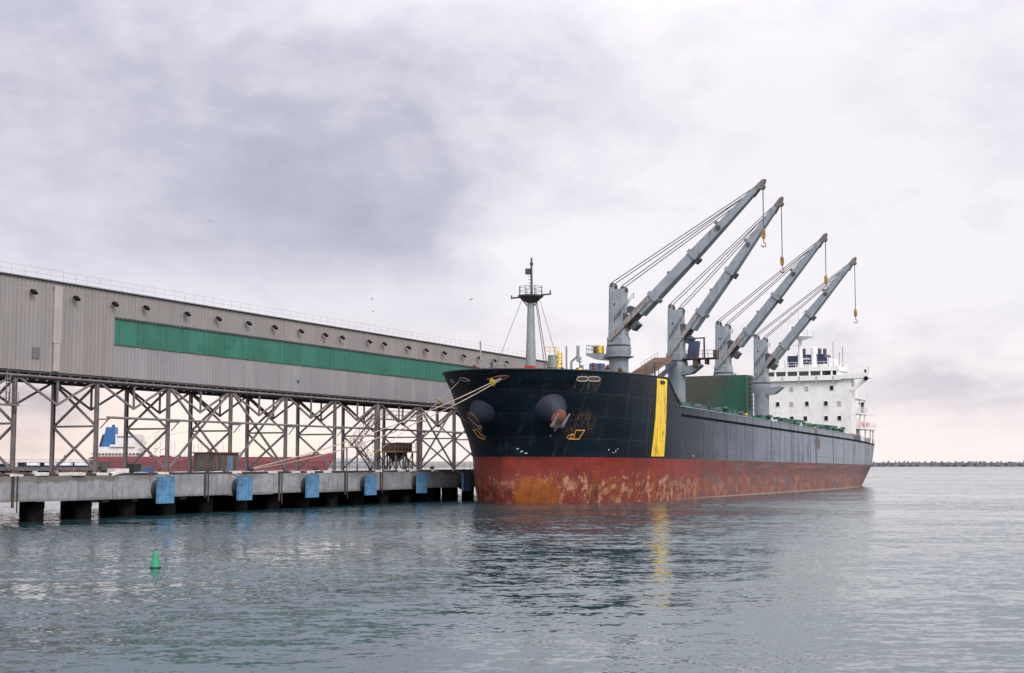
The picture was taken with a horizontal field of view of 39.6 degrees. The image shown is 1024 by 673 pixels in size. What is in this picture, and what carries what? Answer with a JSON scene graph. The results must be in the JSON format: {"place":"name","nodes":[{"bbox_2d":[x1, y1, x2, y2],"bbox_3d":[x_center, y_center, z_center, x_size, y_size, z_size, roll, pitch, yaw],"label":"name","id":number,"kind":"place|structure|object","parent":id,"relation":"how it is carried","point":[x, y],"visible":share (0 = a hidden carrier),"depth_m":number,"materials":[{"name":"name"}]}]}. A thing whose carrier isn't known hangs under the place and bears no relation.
{"place":"outdoors","nodes":[
{"label":"outdoors","id":0,"kind":"place"},
{"bbox_2d":[0,463,1023,672],"bbox_3d":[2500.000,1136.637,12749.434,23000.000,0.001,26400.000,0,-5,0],"label":"water","id":1,"kind":"structure","parent":0,"point":[900,570],"depth_m":54.70,"materials":[{"name":"grey liquid"}]},
{"bbox_2d":[0,455,110,473],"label":"jetty","id":2,"kind":"object","parent":1,"relation":"in","point":[26,469],"visible":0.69,"depth_m":521.94,"materials":[{"name":"metal"}]},
{"bbox_2d":[27,462,39,466],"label":"parked lorry","id":3,"kind":"object","parent":2,"relation":"on","point":[32,464],"visible":0.99,"depth_m":518.77,"materials":[{"name":"metal"}]},
{"bbox_2d":[44,462,56,466],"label":"parked lorry","id":4,"kind":"object","parent":2,"relation":"on","point":[46,464],"visible":0.41,"depth_m":518.74,"materials":[{"name":"metal"}]},
{"bbox_2d":[59,462,72,466],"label":"parked lorry","id":5,"kind":"object","parent":2,"relation":"on","point":[66,464],"visible":0.98,"depth_m":518.74,"materials":[{"name":"metal"}]},
{"bbox_2d":[75,462,87,466],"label":"parked lorry","id":6,"kind":"object","parent":2,"relation":"on","point":[81,464],"visible":0.96,"depth_m":518.74,"materials":[{"name":"metal"}]},
{"bbox_2d":[149,548,160,568],"bbox_3d":[-15.980,9.993,63.766,0.514,0.970,0.514,0,-5,0],"label":"channel buoy","id":7,"kind":"object","parent":1,"relation":"on","point":[155,562],"visible":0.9,"depth_m":63.63,"materials":[{"name":"plastic"}]},
{"bbox_2d":[88,425,332,470],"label":"red tanker","id":8,"kind":"object","parent":1,"relation":"on","point":[110,447],"visible":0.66,"depth_m":789.08,"materials":[{"name":"red metal"}]},
{"bbox_2d":[91,436,140,454],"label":"window","id":9,"kind":"structure","parent":8,"relation":"in","point":[117,436],"depth_m":789.07,"materials":[{"name":"black glass"}]},
{"bbox_2d":[0,469,474,521],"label":"pier","id":10,"kind":"structure","parent":1,"relation":"in","point":[119,493],"depth_m":135.03,"materials":[{"name":"concrete"}]},
{"bbox_2d":[4,469,12,472],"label":"bollard","id":11,"kind":"object","parent":10,"relation":"on","point":[8,470],"visible":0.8,"depth_m":111.56,"materials":[{"name":"black metal"}]},
{"bbox_2d":[0,469,180,473],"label":"scrap timber","id":12,"kind":"object","parent":10,"relation":"on","point":[77,470],"visible":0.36,"depth_m":119.62,"materials":[{"name":"brown wood"}]},
{"bbox_2d":[99,468,106,472],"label":"bollard","id":13,"kind":"object","parent":10,"relation":"on","point":[103,470],"visible":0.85,"depth_m":121.53,"materials":[{"name":"black metal"}]},
{"bbox_2d":[107,464,153,472],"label":"crate stack","id":14,"kind":"object","parent":10,"relation":"on","point":[131,468],"visible":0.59,"depth_m":126.91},
{"bbox_2d":[150,474,174,503],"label":"fender","id":15,"kind":"object","parent":10,"relation":"hanging from","point":[162,490],"visible":1,"depth_m":125.81,"materials":[{"name":"rubber"}]},
{"bbox_2d":[192,452,240,471],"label":"rusty hut","id":16,"kind":"object","parent":10,"relation":"on","point":[216,461],"visible":0.68,"depth_m":142.28,"materials":[{"name":"metal"}]},
{"bbox_2d":[219,456,222,470],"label":"door","id":17,"kind":"structure","parent":16,"relation":"in","point":[220,457],"depth_m":142.23,"materials":[{"name":"metal"}]},
{"bbox_2d":[226,456,229,471],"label":"door","id":18,"kind":"structure","parent":16,"relation":"in","point":[228,457],"depth_m":143.35,"materials":[{"name":"blue metal"}]},
{"bbox_2d":[230,456,232,470],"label":"door","id":19,"kind":"structure","parent":16,"relation":"in","point":[231,457],"depth_m":143.84,"materials":[{"name":"blue metal"}]},
{"bbox_2d":[235,456,237,470],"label":"door","id":20,"kind":"structure","parent":16,"relation":"in","point":[236,468],"depth_m":144.65,"materials":[{"name":"metal"}]},
{"bbox_2d":[232,473,252,499],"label":"fender","id":21,"kind":"object","parent":10,"relation":"hanging from","point":[241,487],"visible":1,"depth_m":136.64,"materials":[{"name":"rubber"}]},
{"bbox_2d":[24,460,472,469],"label":"quay railing","id":22,"kind":"object","parent":10,"relation":"on","point":[439,464],"visible":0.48,"depth_m":187.43,"materials":[{"name":"metal"}]},
{"bbox_2d":[0,261,547,471],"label":"conveyor gallery","id":23,"kind":"object","parent":10,"relation":"on","point":[55,334],"visible":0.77,"depth_m":150.05,"materials":[{"name":"metal"}]},
{"bbox_2d":[30,289,37,294],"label":"floodlight","id":24,"kind":"object","parent":23,"relation":"attached to","point":[34,291],"visible":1,"depth_m":125.17,"materials":[{"name":"grey metal"}]},
{"bbox_2d":[300,472,318,497],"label":"fender","id":25,"kind":"object","parent":10,"relation":"hanging from","point":[309,485],"visible":1,"depth_m":147.41,"materials":[{"name":"rubber"}]},
{"bbox_2d":[359,472,376,494],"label":"fender","id":26,"kind":"object","parent":10,"relation":"hanging from","point":[368,484],"visible":1,"depth_m":158.29,"materials":[{"name":"rubber"}]},
{"bbox_2d":[373,442,418,469],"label":"loading hopper","id":27,"kind":"object","parent":10,"relation":"on","point":[395,452],"visible":0.85,"depth_m":178.03,"materials":[{"name":"brown metal"}]},
{"bbox_2d":[411,471,426,492],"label":"fender","id":28,"kind":"object","parent":10,"relation":"hanging from","point":[419,482],"visible":1,"depth_m":169.06,"materials":[{"name":"rubber"}]},
{"bbox_2d":[457,471,470,490],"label":"fender","id":29,"kind":"object","parent":10,"relation":"hanging from","point":[463,481],"visible":1,"depth_m":179.87,"materials":[{"name":"rubber"}]},
{"bbox_2d":[148,455,404,466],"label":"loading quay","id":30,"kind":"structure","parent":1,"relation":"on","point":[349,459],"depth_m":1494.06,"materials":[{"name":"metal"}]},
{"bbox_2d":[442,179,875,503],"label":"cargo ship","id":31,"kind":"object","parent":1,"relation":"on","point":[614,430],"visible":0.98,"depth_m":193.10,"materials":[{"name":"paint"}]},
{"bbox_2d":[253,378,500,467],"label":"mooring rope","id":32,"kind":"object","parent":31,"relation":"attached to","point":[375,431],"visible":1,"depth_m":149.57,"materials":[{"name":"beige fabric"}]},
{"bbox_2d":[254,379,501,468],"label":"mooring rope","id":33,"kind":"object","parent":31,"relation":"attached to","point":[380,436],"visible":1,"depth_m":150.34,"materials":[{"name":"beige fabric"}]},
{"bbox_2d":[349,380,459,467],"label":"mooring rope","id":34,"kind":"object","parent":31,"relation":"attached to","point":[405,430],"visible":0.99,"depth_m":160.16,"materials":[{"name":"beige fabric"}]},
{"bbox_2d":[871,461,1023,466],"bbox_3d":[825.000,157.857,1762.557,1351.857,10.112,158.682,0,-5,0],"label":"breakwater","id":35,"kind":"object","parent":1,"relation":"in","point":[956,464],"visible":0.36,"depth_m":1785.69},
{"bbox_2d":[0,0,1023,462],"label":"sky","id":36,"kind":"structure","parent":0,"point":[415,158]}
]}

